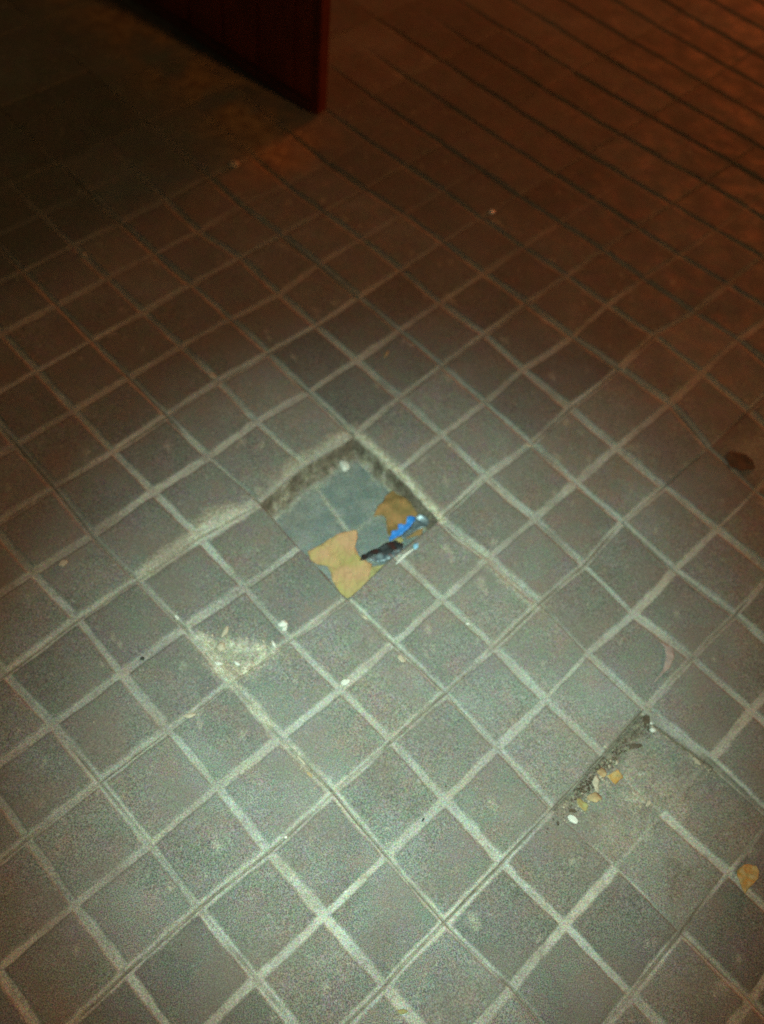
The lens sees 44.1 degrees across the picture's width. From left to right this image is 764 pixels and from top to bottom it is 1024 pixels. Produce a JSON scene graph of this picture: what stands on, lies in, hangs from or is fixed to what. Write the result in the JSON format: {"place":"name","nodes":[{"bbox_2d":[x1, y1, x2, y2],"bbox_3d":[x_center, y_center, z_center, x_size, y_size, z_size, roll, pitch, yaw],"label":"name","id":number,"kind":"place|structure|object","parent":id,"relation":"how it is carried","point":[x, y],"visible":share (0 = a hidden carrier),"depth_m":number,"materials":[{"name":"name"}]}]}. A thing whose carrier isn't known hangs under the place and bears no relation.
{"place":"outdoors","nodes":[
{"label":"outdoors","id":0,"kind":"place"},
{"bbox_2d":[0,0,763,1023],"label":"pavement","id":1,"kind":"structure","parent":0,"point":[600,270],"depth_m":1.40,"materials":[{"name":"tile"}]},
{"bbox_2d":[58,560,67,566],"bbox_3d":[-0.442,0.071,1.305,0.014,0.003,0.010,-33,67,-23],"label":"stone chip","id":2,"kind":"object","parent":1,"relation":"on","point":[62,563],"visible":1,"depth_m":1.30,"materials":[{"name":"beige stone"}]},
{"bbox_2d":[79,252,88,256],"bbox_3d":[-0.515,-0.444,1.623,0.019,0.006,0.009,16,58,4],"label":"seed husk","id":3,"kind":"object","parent":1,"relation":"on","point":[84,254],"visible":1,"depth_m":1.62,"materials":[{"name":"brown plant"}]},
{"bbox_2d":[182,713,195,717],"bbox_3d":[-0.247,0.262,1.211,0.019,0.005,0.007,-4,59,-8],"label":"seed husk","id":4,"kind":"object","parent":1,"relation":"on","point":[188,715],"visible":1,"depth_m":1.21,"materials":[{"name":"beige plant"}]},
{"bbox_2d":[207,373,216,378],"bbox_3d":[-0.272,-0.218,1.506,0.016,0.003,0.010,25,59,10],"label":"stone chip","id":5,"kind":"object","parent":1,"relation":"on","point":[212,375],"visible":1,"depth_m":1.50,"materials":[{"name":"beige stone"}]},
{"bbox_2d":[215,642,225,651],"bbox_3d":[-0.217,0.182,1.265,0.014,0.010,0.014,1,58,-6],"label":"pebble","id":6,"kind":"object","parent":1,"relation":"on","point":[220,646],"visible":1,"depth_m":1.26,"materials":[{"name":"beige stone"}]},
{"bbox_2d":[221,626,228,636],"bbox_3d":[-0.212,0.162,1.272,0.008,0.005,0.019,21,58,7],"label":"seed husk","id":7,"kind":"object","parent":1,"relation":"on","point":[225,631],"visible":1,"depth_m":1.27,"materials":[{"name":"beige plant"}]},
{"bbox_2d":[134,0,330,113],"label":"metal panel","id":8,"kind":"object","parent":1,"relation":"on","point":[281,47],"visible":1,"depth_m":1.85,"materials":[{"name":"red paint"}]},
{"bbox_2d":[227,160,239,168],"bbox_3d":[-0.281,-0.656,1.778,0.022,0.014,0.022,8,58,-1],"label":"seed husk","id":9,"kind":"object","parent":1,"relation":"on","point":[233,164],"visible":1,"depth_m":1.77,"materials":[{"name":"beige plant"}]},
{"bbox_2d":[277,620,287,626],"bbox_3d":[-0.136,0.152,1.286,0.015,0.006,0.010,-9,59,-11],"label":"pebble","id":10,"kind":"object","parent":1,"relation":"on","point":[282,623],"visible":1,"depth_m":1.28,"materials":[{"name":"white stone"}]},
{"bbox_2d":[307,530,371,598],"bbox_3d":[-0.055,0.076,1.361,0.078,0.030,0.089,-23,63,-19],"label":"fallen leaf","id":11,"kind":"object","parent":1,"relation":"on","point":[337,555],"visible":0.97,"depth_m":1.36,"materials":[{"name":"beige plant"}]},
{"bbox_2d":[339,460,349,471],"bbox_3d":[-0.058,-0.072,1.461,0.015,0.010,0.021,-17,61,-16],"label":"pebble","id":12,"kind":"object","parent":1,"relation":"on","point":[344,466],"visible":1,"depth_m":1.46,"materials":[{"name":"white stone"}]},
{"bbox_2d":[341,678,349,685],"bbox_3d":[-0.049,0.226,1.252,0.014,0.003,0.009,-27,64,-21],"label":"stone chip","id":13,"kind":"object","parent":1,"relation":"on","point":[345,682],"visible":1,"depth_m":1.25,"materials":[{"name":"white stone"}]},
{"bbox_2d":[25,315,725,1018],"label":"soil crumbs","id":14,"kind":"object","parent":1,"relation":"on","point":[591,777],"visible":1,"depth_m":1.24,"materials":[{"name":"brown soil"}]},
{"bbox_2d":[368,564,384,579],"bbox_3d":[-0.009,0.087,1.356,0.056,0.004,0.023,-34,67,-24],"label":"fallen leaf","id":15,"kind":"object","parent":1,"relation":"on","point":[374,570],"visible":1,"depth_m":1.36,"materials":[{"name":"yellow plant"}]},
{"bbox_2d":[48,159,722,953],"bbox_3d":[0.044,-0.048,1.453,1.449,0.039,1.639,4,58,-4],"label":"grit","id":16,"kind":"object","parent":1,"relation":"on","point":[312,777],"visible":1,"depth_m":1.25,"materials":[{"name":"grey gravel"}]},
{"bbox_2d":[360,540,418,563],"bbox_3d":[0.013,0.061,1.365,0.087,0.015,0.042,-25,64,-20],"label":"foil wrapper","id":17,"kind":"object","parent":1,"relation":"on","point":[387,551],"visible":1,"depth_m":1.37,"materials":[{"name":"silver metal"}]},
{"bbox_2d":[374,490,422,539],"bbox_3d":[0.027,0.009,1.432,0.089,0.011,0.072,41,63,19],"label":"fallen leaf","id":18,"kind":"object","parent":1,"relation":"on","point":[394,509],"visible":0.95,"depth_m":1.44,"materials":[{"name":"brown plant"}]},
{"bbox_2d":[395,536,403,542],"bbox_3d":[0.025,0.042,1.396,0.013,0.002,0.011,-18,62,-16],"label":"leaf fragment","id":19,"kind":"object","parent":1,"relation":"on","point":[399,539],"visible":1,"depth_m":1.40,"materials":[{"name":"yellow plant"}]},
{"bbox_2d":[398,655,404,661],"bbox_3d":[0.026,0.198,1.275,0.008,0.002,0.014,-32,67,-23],"label":"stone chip","id":20,"kind":"object","parent":1,"relation":"on","point":[400,658],"visible":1,"depth_m":1.27,"materials":[{"name":"beige stone"}]},
{"bbox_2d":[398,1009,407,1013],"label":"leaf fragment","id":21,"kind":"object","parent":1,"relation":"on","point":[402,1011],"visible":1,"depth_m":1.05,"materials":[{"name":"yellow plant"}]},
{"bbox_2d":[389,514,428,539],"bbox_3d":[0.037,0.023,1.410,0.073,0.010,0.028,-27,65,-21],"label":"plastic wrapper","id":22,"kind":"object","parent":1,"relation":"on","point":[419,521],"visible":1,"depth_m":1.41,"materials":[{"name":"blue plastic"}]},
{"bbox_2d":[567,814,577,823],"bbox_3d":[0.241,0.388,1.191,0.015,0.003,0.010,33,60,14],"label":"stone chip","id":23,"kind":"object","parent":1,"relation":"on","point":[572,818],"visible":1,"depth_m":1.19,"materials":[{"name":"white stone"}]},
{"bbox_2d":[577,798,587,810],"bbox_3d":[0.255,0.372,1.201,0.018,0.007,0.013,35,61,15],"label":"leaf fragment","id":24,"kind":"object","parent":1,"relation":"on","point":[582,804],"visible":1,"depth_m":1.20,"materials":[{"name":"yellow plant"}]},
{"bbox_2d":[587,792,601,802],"bbox_3d":[0.272,0.366,1.208,0.022,0.007,0.013,4,58,-4],"label":"leaf fragment","id":25,"kind":"object","parent":1,"relation":"on","point":[594,797],"visible":1,"depth_m":1.21,"materials":[{"name":"plant"}]},
{"bbox_2d":[592,775,598,791],"bbox_3d":[0.275,0.349,1.214,0.010,0.006,0.020,4,58,-4],"label":"leaf fragment","id":26,"kind":"object","parent":1,"relation":"on","point":[595,782],"visible":1,"depth_m":1.21,"materials":[{"name":"beige plant"}]},
{"bbox_2d":[597,767,606,776],"bbox_3d":[0.286,0.339,1.224,0.014,0.008,0.012,-35,67,-24],"label":"leaf fragment","id":27,"kind":"object","parent":1,"relation":"on","point":[601,771],"visible":1,"depth_m":1.22,"materials":[{"name":"plant"}]},
{"bbox_2d":[607,770,622,784],"bbox_3d":[0.303,0.344,1.224,0.018,0.006,0.015,-30,66,-22],"label":"leaf fragment","id":28,"kind":"object","parent":1,"relation":"on","point":[615,777],"visible":1,"depth_m":1.22,"materials":[{"name":"plant"}]},
{"bbox_2d":[628,744,642,749],"bbox_3d":[0.336,0.311,1.248,0.019,0.008,0.007,4,58,-4],"label":"leaf fragment","id":29,"kind":"object","parent":1,"relation":"on","point":[631,746],"visible":1,"depth_m":1.25,"materials":[{"name":"brown plant"}]},
{"bbox_2d":[642,715,649,723],"bbox_3d":[0.355,0.279,1.268,0.011,0.003,0.013,4,58,-4],"label":"leaf fragment","id":30,"kind":"object","parent":1,"relation":"on","point":[645,719],"visible":1,"depth_m":1.27,"materials":[{"name":"brown plant"}]},
{"bbox_2d":[654,641,674,681],"bbox_3d":[0.392,0.210,1.305,0.025,0.002,0.064,15,58,4],"label":"dry peel","id":31,"kind":"object","parent":1,"relation":"on","point":[669,656],"visible":1,"depth_m":1.31,"materials":[{"name":"beige food"}]},
{"bbox_2d":[692,757,700,764],"bbox_3d":[0.417,0.330,1.247,0.006,0.002,0.014,-38,69,-25],"label":"stone chip","id":32,"kind":"object","parent":1,"relation":"on","point":[696,760],"visible":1,"depth_m":1.25,"materials":[{"name":"grey stone"}]},
{"bbox_2d":[725,451,754,470],"bbox_3d":[0.573,-0.081,1.507,0.047,0.003,0.039,4,58,-4],"label":"fallen leaf","id":33,"kind":"object","parent":1,"relation":"on","point":[740,461],"visible":1,"depth_m":1.51,"materials":[{"name":"brown plant"}]},
{"bbox_2d":[737,864,758,892],"bbox_3d":[0.449,0.448,1.159,0.036,0.007,0.023,-37,68,-25],"label":"fallen leaf","id":34,"kind":"object","parent":1,"relation":"on","point":[747,875],"visible":1,"depth_m":1.16,"materials":[{"name":"orange plant"}]}
]}

